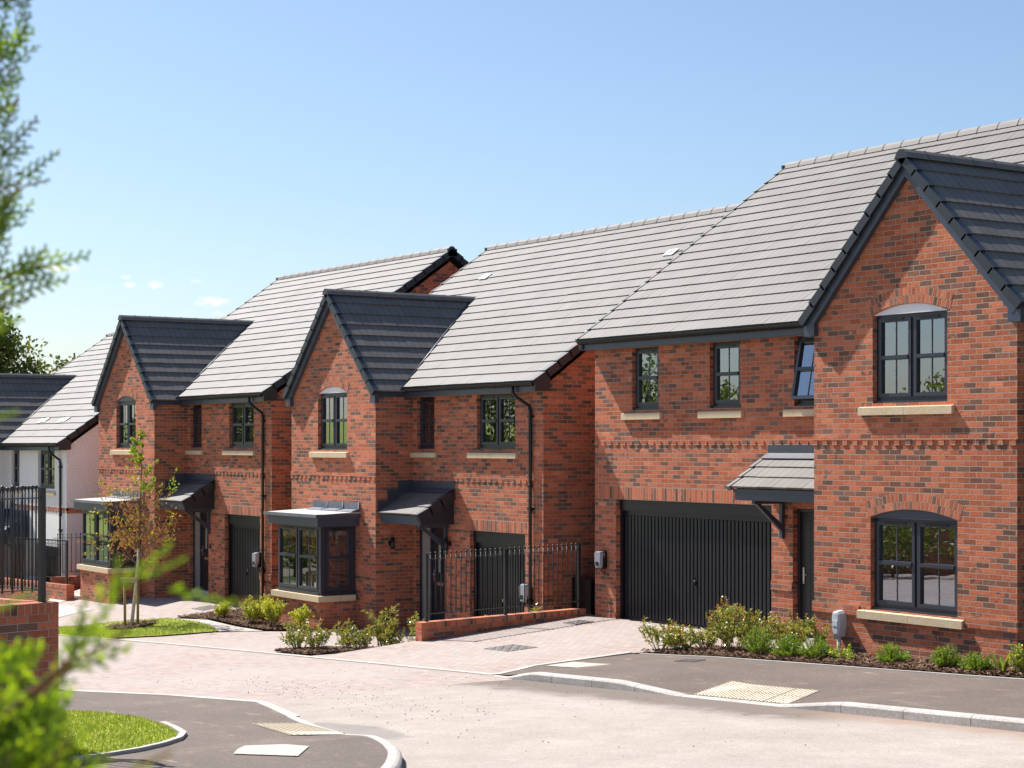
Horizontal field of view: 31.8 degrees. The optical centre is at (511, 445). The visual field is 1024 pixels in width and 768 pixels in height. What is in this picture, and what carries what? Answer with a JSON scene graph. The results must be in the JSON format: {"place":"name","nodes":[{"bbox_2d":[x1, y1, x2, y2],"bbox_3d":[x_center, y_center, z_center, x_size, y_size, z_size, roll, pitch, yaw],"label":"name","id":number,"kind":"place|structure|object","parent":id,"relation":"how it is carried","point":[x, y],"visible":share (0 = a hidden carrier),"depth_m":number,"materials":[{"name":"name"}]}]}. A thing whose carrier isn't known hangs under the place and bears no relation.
{"place":"outdoors","nodes":[
{"label":"outdoors","id":0,"kind":"place"},
{"bbox_2d":[48,589,90,616],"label":"path","id":1,"kind":"structure","parent":0,"point":[64,610],"depth_m":45.91,"materials":[{"name":"concrete"}]},
{"bbox_2d":[59,709,177,756],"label":"lawn","id":2,"kind":"structure","parent":0,"point":[155,724],"depth_m":19.29,"materials":[{"name":"green plant"}]},
{"bbox_2d":[59,617,218,637],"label":"lawn","id":3,"kind":"structure","parent":0,"point":[197,624],"depth_m":39.22,"materials":[{"name":"green plant"}]},
{"bbox_2d":[76,428,183,623],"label":"young birch","id":4,"kind":"object","parent":3,"relation":"on","point":[137,458],"visible":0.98,"depth_m":40.14,"materials":[{"name":"green plant"}]},
{"bbox_2d":[120,578,139,625],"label":"tree stake","id":5,"kind":"object","parent":3,"relation":"on","point":[132,580],"visible":0.52,"depth_m":40.24,"materials":[{"name":"brown wood"}]},
{"bbox_2d":[107,621,156,628],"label":"mulch ring","id":6,"kind":"object","parent":3,"relation":"on","point":[126,627],"visible":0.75,"depth_m":40.04,"materials":[{"name":"brown wood"}]},
{"bbox_2d":[103,619,158,627],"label":"bark chips","id":7,"kind":"object","parent":6,"relation":"on","point":[129,624],"visible":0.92,"depth_m":40.26,"materials":[{"name":"brown wood"}]},
{"bbox_2d":[59,590,243,626],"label":"driveway","id":8,"kind":"structure","parent":0,"point":[165,607],"depth_m":43.84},
{"bbox_2d":[174,618,260,630],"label":"path","id":9,"kind":"structure","parent":0,"point":[221,626],"depth_m":38.74,"materials":[{"name":"concrete"}]},
{"bbox_2d":[59,691,387,767],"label":"pavement","id":10,"kind":"structure","parent":0,"point":[220,733],"depth_m":18.57,"materials":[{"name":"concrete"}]},
{"bbox_2d":[234,744,308,755],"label":"utility cover slab","id":11,"kind":"structure","parent":10,"relation":"on","point":[285,749],"depth_m":16.92,"materials":[{"name":"concrete"}]},
{"bbox_2d":[252,723,344,734],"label":"tactile paving","id":12,"kind":"structure","parent":10,"relation":"on","point":[296,729],"depth_m":19.36,"materials":[{"name":"concrete"}]},
{"bbox_2d":[124,628,415,655],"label":"driveway","id":13,"kind":"structure","parent":0,"point":[268,641],"depth_m":35.62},
{"bbox_2d":[59,636,511,703],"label":"block paved street","id":14,"kind":"structure","parent":0,"point":[141,667],"depth_m":26.80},
{"bbox_2d":[0,0,1023,373],"label":"sky","id":15,"kind":"structure","parent":0,"point":[212,152],"materials":[{"name":"blue"}]},
{"bbox_2d":[317,614,810,672],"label":"driveway","id":16,"kind":"structure","parent":0,"point":[555,640],"depth_m":29.84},
{"bbox_2d":[484,644,537,651],"bbox_3d":[-0.032,3.320,29.447,0.600,0.087,0.720,0,0,-34],"label":"manhole cover","id":17,"kind":"object","parent":16,"relation":"on","point":[510,647],"visible":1,"depth_m":29.39,"materials":[{"name":"grey metal"}]},
{"bbox_2d":[118,600,1018,694],"bbox_3d":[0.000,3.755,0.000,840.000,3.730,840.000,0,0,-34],"label":"ground","id":18,"kind":"structure","parent":0,"point":[947,602],"depth_m":36.68,"materials":[{"name":"brown soil"}]},
{"bbox_2d":[0,596,46,603],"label":"brick wall","id":19,"kind":"structure","parent":18,"relation":"on","point":[4,600],"depth_m":17.92,"materials":[{"name":"red brick"}]},
{"bbox_2d":[0,311,52,373],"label":"broadleaf tree","id":20,"kind":"object","parent":18,"relation":"on","point":[9,342],"visible":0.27,"depth_m":74.79,"materials":[{"name":"green plant"}]},
{"bbox_2d":[0,601,58,744],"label":"brick wall","id":21,"kind":"structure","parent":18,"relation":"on","point":[35,621],"depth_m":17.18,"materials":[{"name":"red brick"}]},
{"bbox_2d":[0,485,46,601],"bbox_3d":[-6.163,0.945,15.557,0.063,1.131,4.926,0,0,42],"label":"railing","id":22,"kind":"object","parent":21,"relation":"on","point":[41,498],"visible":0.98,"depth_m":17.28,"materials":[{"name":"black metal"}]},
{"bbox_2d":[0,577,73,600],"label":"wall","id":23,"kind":"structure","parent":18,"relation":"on","point":[61,591],"depth_m":48.45,"materials":[{"name":"red brick"}]},
{"bbox_2d":[5,537,67,582],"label":"railing","id":24,"kind":"object","parent":23,"relation":"on","point":[66,559],"visible":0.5,"depth_m":48.61,"materials":[{"name":"black metal"}]},
{"bbox_2d":[0,0,90,337],"bbox_3d":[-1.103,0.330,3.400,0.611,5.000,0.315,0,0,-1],"label":"conifer","id":25,"kind":"object","parent":18,"relation":"on","point":[22,270],"visible":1,"depth_m":3.40,"materials":[{"name":"green plant"}]},
{"bbox_2d":[50,576,79,590],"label":"wall","id":26,"kind":"structure","parent":18,"relation":"on","point":[74,581],"depth_m":49.19,"materials":[{"name":"red brick"}]},
{"bbox_2d":[53,533,82,572],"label":"railing","id":27,"kind":"object","parent":26,"relation":"on","point":[71,537],"visible":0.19,"depth_m":49.29,"materials":[{"name":"black metal"}]},
{"bbox_2d":[47,353,86,373],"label":"broadleaf tree","id":28,"kind":"object","parent":18,"relation":"on","point":[58,364],"depth_m":75.34,"materials":[{"name":"green plant"}]},
{"bbox_2d":[0,317,224,581],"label":"house","id":29,"kind":"structure","parent":18,"relation":"on","point":[49,435],"depth_m":52.23,"materials":[{"name":"white paint"}]},
{"bbox_2d":[8,450,20,492],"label":"window","id":30,"kind":"structure","parent":29,"relation":"in","point":[16,452],"depth_m":53.50,"materials":[{"name":"black plastic"}]},
{"bbox_2d":[33,450,55,495],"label":"window","id":31,"kind":"structure","parent":29,"relation":"in","point":[49,485],"depth_m":51.13,"materials":[{"name":"black plastic"}]},
{"bbox_2d":[46,546,57,581],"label":"garage door","id":32,"kind":"structure","parent":29,"relation":"in","point":[47,579],"depth_m":51.19,"materials":[{"name":"black metal"}]},
{"bbox_2d":[72,721,186,760],"bbox_3d":[-3.778,3.106,18.710,0.694,0.239,3.093,0,0,6],"label":"kerb edging","id":33,"kind":"object","parent":18,"relation":"on","point":[181,735],"visible":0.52,"depth_m":18.10,"materials":[{"name":"concrete"}]},
{"bbox_2d":[0,410,259,767],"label":"conifer","id":34,"kind":"object","parent":18,"relation":"on","point":[23,717],"visible":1,"depth_m":2.10,"materials":[{"name":"green plant"}]},
{"bbox_2d":[64,690,299,716],"bbox_3d":[-4.070,3.320,23.119,0.852,0.402,5.674,0,0,-41],"label":"kerb edging","id":35,"kind":"object","parent":18,"relation":"on","point":[276,708],"visible":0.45,"depth_m":23.09,"materials":[{"name":"concrete"}]},
{"bbox_2d":[178,607,316,629],"bbox_3d":[-5.531,3.868,39.603,1.680,0.149,5.250,0,0,-34],"label":"mulch bed","id":36,"kind":"object","parent":18,"relation":"on","point":[196,616],"visible":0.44,"depth_m":39.63,"materials":[{"name":"brown wood"}]},
{"bbox_2d":[214,600,233,617],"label":"golden shrub","id":37,"kind":"object","parent":36,"relation":"on","point":[222,610],"visible":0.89,"depth_m":40.30,"materials":[{"name":"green plant"}]},
{"bbox_2d":[238,596,265,623],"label":"golden shrub","id":38,"kind":"object","parent":36,"relation":"on","point":[251,610],"visible":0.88,"depth_m":38.79,"materials":[{"name":"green plant"}]},
{"bbox_2d":[261,595,286,626],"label":"golden shrub","id":39,"kind":"object","parent":36,"relation":"on","point":[270,611],"visible":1,"depth_m":37.98,"materials":[{"name":"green plant"}]},
{"bbox_2d":[288,604,313,630],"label":"golden shrub","id":40,"kind":"object","parent":36,"relation":"on","point":[299,615],"visible":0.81,"depth_m":37.41,"materials":[{"name":"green plant"}]},
{"bbox_2d":[71,246,468,607],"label":"house","id":41,"kind":"structure","parent":18,"relation":"on","point":[201,402],"depth_m":45.64,"materials":[{"name":"red brick"}]},
{"bbox_2d":[71,490,144,603],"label":"bay window","id":42,"kind":"structure","parent":41,"relation":"in","point":[95,570],"depth_m":46.30,"materials":[{"name":"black brick"}]},
{"bbox_2d":[110,396,136,454],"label":"window","id":43,"kind":"structure","parent":41,"relation":"in","point":[129,401],"depth_m":47.01,"materials":[{"name":"black plastic"}]},
{"bbox_2d":[185,405,203,454],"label":"window","id":44,"kind":"structure","parent":41,"relation":"in","point":[195,444],"depth_m":45.63,"materials":[{"name":"black plastic"}]},
{"bbox_2d":[190,512,207,596],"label":"front door","id":45,"kind":"structure","parent":41,"relation":"in","point":[200,536],"depth_m":45.46,"materials":[{"name":"wood"}]},
{"bbox_2d":[222,402,254,454],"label":"window","id":46,"kind":"structure","parent":41,"relation":"in","point":[244,444],"depth_m":43.34,"materials":[{"name":"black plastic"}]},
{"bbox_2d":[228,514,259,603],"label":"garage door","id":47,"kind":"structure","parent":41,"relation":"in","point":[243,530],"depth_m":43.47,"materials":[{"name":"black metal"}]},
{"bbox_2d":[59,634,497,674],"bbox_3d":[-11.386,4.285,41.415,0.532,2.050,38.598,0,0,-35],"label":"kerb edging","id":48,"kind":"object","parent":18,"relation":"on","point":[408,666],"visible":0.29,"depth_m":29.84,"materials":[{"name":"concrete"}]},
{"bbox_2d":[274,645,377,653],"bbox_3d":[-2.583,3.644,31.923,2.980,0.225,1.420,0,0,-34],"label":"mulch bed","id":49,"kind":"object","parent":18,"relation":"on","point":[293,652],"visible":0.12,"depth_m":31.02,"materials":[{"name":"brown wood"}]},
{"bbox_2d":[278,618,315,648],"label":"leafy shrub","id":50,"kind":"object","parent":49,"relation":"on","point":[291,638],"visible":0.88,"depth_m":31.68,"materials":[{"name":"green plant"}]},
{"bbox_2d":[301,617,340,647],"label":"leafy shrub","id":51,"kind":"object","parent":49,"relation":"on","point":[321,635],"visible":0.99,"depth_m":31.29,"materials":[{"name":"green plant"}]},
{"bbox_2d":[333,618,361,647],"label":"leafy shrub","id":52,"kind":"object","parent":49,"relation":"on","point":[341,632],"visible":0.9,"depth_m":31.82,"materials":[{"name":"green plant"}]},
{"bbox_2d":[344,620,375,648],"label":"leafy shrub","id":53,"kind":"object","parent":49,"relation":"on","point":[362,638],"visible":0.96,"depth_m":31.57,"materials":[{"name":"green plant"}]},
{"bbox_2d":[362,603,399,646],"bbox_3d":[-2.265,3.251,32.093,0.671,0.874,0.821,0,0,-34],"label":"leafy shrub","id":54,"kind":"object","parent":49,"relation":"on","point":[382,620],"visible":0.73,"depth_m":32.06,"materials":[{"name":"green plant"}]},
{"bbox_2d":[379,619,405,645],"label":"leafy shrub","id":55,"kind":"object","parent":49,"relation":"on","point":[390,640],"visible":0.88,"depth_m":31.79,"materials":[{"name":"green plant"}]},
{"bbox_2d":[403,611,430,641],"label":"leafy shrub","id":56,"kind":"object","parent":49,"relation":"on","point":[413,621],"visible":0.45,"depth_m":31.83,"materials":[{"name":"green plant"}]},
{"bbox_2d":[287,716,401,767],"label":"kerb","id":57,"kind":"structure","parent":18,"relation":"on","point":[394,758],"depth_m":16.87,"materials":[{"name":"concrete"}]},
{"bbox_2d":[263,204,738,631],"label":"house","id":58,"kind":"structure","parent":18,"relation":"on","point":[460,414],"depth_m":37.47,"materials":[{"name":"red brick"}]},
{"bbox_2d":[263,500,360,631],"bbox_3d":[-4.296,3.030,38.510,1.055,3.660,2.447,0,0,-34],"label":"bay window","id":59,"kind":"structure","parent":58,"relation":"in","point":[296,527],"depth_m":37.93,"materials":[{"name":"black brick"}]},
{"bbox_2d":[309,387,348,457],"bbox_3d":[-3.904,-0.504,38.951,0.220,1.528,1.690,0,0,-34],"label":"window","id":60,"kind":"structure","parent":58,"relation":"in","point":[336,393],"depth_m":38.88,"materials":[{"name":"black plastic"}]},
{"bbox_2d":[410,397,436,457],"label":"window","id":61,"kind":"structure","parent":58,"relation":"in","point":[423,445],"depth_m":37.50,"materials":[{"name":"black plastic"}]},
{"bbox_2d":[418,527,444,621],"bbox_3d":[-1.618,2.925,37.254,0.178,2.530,1.160,0,0,-34],"label":"front door","id":62,"kind":"structure","parent":58,"relation":"in","point":[427,544],"depth_m":37.35,"materials":[{"name":"wood"}]},
{"bbox_2d":[467,393,517,458],"bbox_3d":[-0.331,-0.380,35.264,0.220,1.260,1.720,0,0,-34],"label":"window","id":63,"kind":"structure","parent":58,"relation":"in","point":[499,444],"depth_m":35.23,"materials":[{"name":"black plastic"}]},
{"bbox_2d":[474,530,524,616],"bbox_3d":[-0.175,2.775,35.212,0.110,2.170,1.960,0,0,-34],"label":"garage door","id":64,"kind":"structure","parent":58,"relation":"in","point":[483,540],"depth_m":35.37,"materials":[{"name":"black metal"}]},
{"bbox_2d":[416,608,585,640],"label":"wall","id":65,"kind":"structure","parent":18,"relation":"on","point":[434,629],"depth_m":32.03,"materials":[{"name":"red brick"}]},
{"bbox_2d":[425,543,580,621],"bbox_3d":[-0.124,2.440,32.400,3.330,1.278,0.058,0,0,-33],"label":"railing","id":66,"kind":"object","parent":65,"relation":"on","point":[578,574],"visible":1,"depth_m":32.38,"materials":[{"name":"black metal"}]},
{"bbox_2d":[493,652,631,675],"bbox_3d":[0.688,3.299,26.937,0.431,0.189,3.053,0,0,43],"label":"kerb edging","id":67,"kind":"object","parent":18,"relation":"on","point":[585,658],"visible":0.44,"depth_m":27.07,"materials":[{"name":"concrete"}]},
{"bbox_2d":[572,577,594,614],"bbox_3d":[1.484,3.175,33.955,0.465,1.350,0.600,0,0,-34],"label":"heat pump","id":68,"kind":"object","parent":18,"relation":"on","point":[588,593],"visible":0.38,"depth_m":33.70,"materials":[{"name":"black plastic"}]},
{"bbox_2d":[485,672,1023,731],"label":"kerb","id":69,"kind":"structure","parent":18,"relation":"on","point":[950,718],"depth_m":19.54,"materials":[{"name":"concrete"}]},
{"bbox_2d":[575,118,1023,661],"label":"house","id":70,"kind":"structure","parent":18,"relation":"on","point":[809,387],"depth_m":28.59,"materials":[{"name":"red brick"}]},
{"bbox_2d":[594,551,606,572],"bbox_3d":[1.607,2.125,32.807,0.165,0.402,0.211,0,0,-34],"label":"car charger","id":71,"kind":"object","parent":70,"relation":"attached to","point":[600,557],"visible":1,"depth_m":32.74,"materials":[{"name":"black plastic"}]},
{"bbox_2d":[621,347,661,419],"bbox_3d":[2.355,-1.100,31.943,0.220,1.280,1.110,0,0,-34],"label":"window","id":72,"kind":"structure","parent":70,"relation":"in","point":[640,405],"depth_m":31.99,"materials":[{"name":"black plastic"}]},
{"bbox_2d":[620,499,771,635],"bbox_3d":[3.160,2.050,30.930,0.110,2.160,4.150,0,0,-34],"label":"garage door","id":73,"kind":"structure","parent":70,"relation":"in","point":[679,569],"depth_m":30.99,"materials":[{"name":"black metal"}]},
{"bbox_2d":[698,341,743,417],"bbox_3d":[3.552,-1.100,30.169,0.220,1.280,1.110,0,0,-34],"label":"window","id":74,"kind":"structure","parent":70,"relation":"in","point":[717,403],"depth_m":30.23,"materials":[{"name":"black plastic"}]},
{"bbox_2d":[783,336,813,416],"bbox_3d":[4.706,-1.100,28.408,0.277,1.280,1.080,0,0,-34],"label":"window","id":75,"kind":"structure","parent":70,"relation":"in","point":[798,382],"depth_m":28.59,"materials":[{"name":"black plastic"}]},
{"bbox_2d":[797,508,813,642],"bbox_3d":[4.868,2.290,28.300,0.178,2.580,1.120,0,0,-34],"label":"front door","id":76,"kind":"structure","parent":70,"relation":"in","point":[805,519],"depth_m":28.66,"materials":[{"name":"metal"}]},
{"bbox_2d":[832,610,846,650],"bbox_3d":[4.699,2.779,26.040,0.215,0.788,0.180,0,0,-34],"label":"meter box","id":77,"kind":"object","parent":70,"relation":"attached to","point":[839,620],"visible":0.84,"depth_m":26.01,"materials":[{"name":"grey plastic"}]},
{"bbox_2d":[858,303,954,414],"bbox_3d":[5.529,-1.204,25.092,0.220,1.548,1.760,0,0,-34],"label":"window","id":78,"kind":"structure","parent":70,"relation":"in","point":[912,313],"depth_m":25.09,"materials":[{"name":"black plastic"}]},
{"bbox_2d":[857,510,964,629],"bbox_3d":[5.574,1.681,25.025,0.220,1.578,1.960,0,0,-34],"label":"window","id":79,"kind":"structure","parent":70,"relation":"in","point":[918,519],"depth_m":25.03,"materials":[{"name":"black plastic"}]},
{"bbox_2d":[639,653,1023,679],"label":"kerb edging","id":80,"kind":"object","parent":18,"relation":"on","point":[839,666],"visible":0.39,"depth_m":24.18,"materials":[{"name":"concrete"}]},
{"bbox_2d":[641,645,1023,677],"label":"mulch bed","id":81,"kind":"object","parent":18,"relation":"on","point":[895,667],"visible":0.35,"depth_m":24.35,"materials":[{"name":"brown wood"}]},
{"bbox_2d":[638,617,686,653],"bbox_3d":[2.376,2.919,27.926,0.833,0.604,0.703,0,0,11],"label":"leafy shrub","id":82,"kind":"object","parent":81,"relation":"on","point":[655,634],"visible":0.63,"depth_m":27.82,"materials":[{"name":"green plant"}]},
{"bbox_2d":[661,618,699,650],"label":"leafy shrub","id":83,"kind":"object","parent":81,"relation":"on","point":[677,639],"visible":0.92,"depth_m":27.48,"materials":[{"name":"green plant"}]},
{"bbox_2d":[685,617,720,649],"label":"leafy shrub","id":84,"kind":"object","parent":81,"relation":"on","point":[706,638],"visible":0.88,"depth_m":27.34,"materials":[{"name":"green plant"}]},
{"bbox_2d":[707,596,744,649],"bbox_3d":[3.299,2.709,27.466,0.708,0.892,0.635,0,0,-34],"label":"leafy shrub","id":85,"kind":"object","parent":81,"relation":"on","point":[728,613],"visible":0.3,"depth_m":27.46,"materials":[{"name":"green plant"}]},
{"bbox_2d":[706,603,755,649],"bbox_3d":[3.368,2.730,26.898,0.766,0.782,0.805,0,0,37],"label":"leafy shrub","id":86,"kind":"object","parent":81,"relation":"on","point":[727,625],"visible":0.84,"depth_m":26.83,"materials":[{"name":"green plant"}]},
{"bbox_2d":[733,608,777,649],"bbox_3d":[3.582,2.743,26.544,0.686,0.698,0.846,0,0,1],"label":"leafy shrub","id":87,"kind":"object","parent":81,"relation":"on","point":[758,619],"visible":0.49,"depth_m":26.51,"materials":[{"name":"green plant"}]},
{"bbox_2d":[740,622,776,656],"bbox_3d":[3.574,2.791,26.005,0.512,0.506,0.577,0,0,-34],"label":"shrub","id":88,"kind":"object","parent":81,"relation":"on","point":[763,645],"visible":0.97,"depth_m":25.93,"materials":[{"name":"green plant"}]},
{"bbox_2d":[771,631,805,658],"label":"shrub","id":89,"kind":"object","parent":81,"relation":"on","point":[785,648],"visible":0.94,"depth_m":25.45,"materials":[{"name":"green plant"}]},
{"bbox_2d":[767,607,810,640],"bbox_3d":[4.122,2.732,26.640,0.625,0.693,0.696,0,0,18],"label":"leafy shrub","id":90,"kind":"object","parent":81,"relation":"on","point":[780,622],"visible":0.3,"depth_m":26.55,"materials":[{"name":"green plant"}]},
{"bbox_2d":[760,613,818,646],"bbox_3d":[4.099,2.744,26.249,0.738,0.645,0.732,0,0,-34],"label":"leafy shrub","id":91,"kind":"object","parent":81,"relation":"on","point":[793,630],"visible":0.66,"depth_m":26.12,"materials":[{"name":"green plant"}]},
{"bbox_2d":[797,635,834,659],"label":"shrub","id":92,"kind":"object","parent":81,"relation":"on","point":[816,650],"visible":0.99,"depth_m":25.10,"materials":[{"name":"green plant"}]},
{"bbox_2d":[804,622,831,649],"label":"leafy shrub","id":93,"kind":"object","parent":81,"relation":"on","point":[824,637],"visible":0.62,"depth_m":26.07,"materials":[{"name":"green plant"}]},
{"bbox_2d":[827,642,856,659],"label":"pale shrub","id":94,"kind":"object","parent":81,"relation":"on","point":[842,653],"visible":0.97,"depth_m":24.77,"materials":[{"name":"green plant"}]},
{"bbox_2d":[873,641,911,661],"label":"shrub","id":95,"kind":"object","parent":81,"relation":"on","point":[893,655],"visible":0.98,"depth_m":24.06,"materials":[{"name":"green plant"}]},
{"bbox_2d":[930,644,961,668],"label":"shrub","id":96,"kind":"object","parent":81,"relation":"on","point":[946,658],"visible":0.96,"depth_m":23.08,"materials":[{"name":"green plant"}]},
{"bbox_2d":[958,651,995,671],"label":"shrub","id":97,"kind":"object","parent":81,"relation":"on","point":[972,662],"visible":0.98,"depth_m":22.56,"materials":[{"name":"green plant"}]},
{"bbox_2d":[988,650,1012,673],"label":"strappy plant","id":98,"kind":"object","parent":81,"relation":"on","point":[1001,664],"visible":0.98,"depth_m":22.17,"materials":[{"name":"green plant"}]},
{"bbox_2d":[1007,643,1023,674],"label":"pale shrub","id":99,"kind":"object","parent":81,"relation":"on","point":[1019,658],"visible":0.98,"depth_m":22.01,"materials":[{"name":"green plant"}]},
{"bbox_2d":[274,679,1023,767],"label":"road","id":100,"kind":"structure","parent":0,"point":[611,728],"depth_m":18.31,"materials":[{"name":"beige asphalt"}]},
{"bbox_2d":[695,681,818,702],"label":"tactile paving","id":101,"kind":"structure","parent":0,"point":[727,689],"depth_m":21.73,"materials":[{"name":"concrete"}]},
{"bbox_2d":[501,654,1023,717],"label":"pavement","id":102,"kind":"structure","parent":0,"point":[982,695],"depth_m":22.57,"materials":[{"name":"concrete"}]},
{"bbox_2d":[546,662,606,667],"bbox_3d":[0.960,3.216,26.430,0.550,0.076,0.950,0,0,-34],"label":"pavement inset","id":103,"kind":"object","parent":102,"relation":"on","point":[576,664],"visible":1,"depth_m":26.47,"materials":[{"name":"concrete"}]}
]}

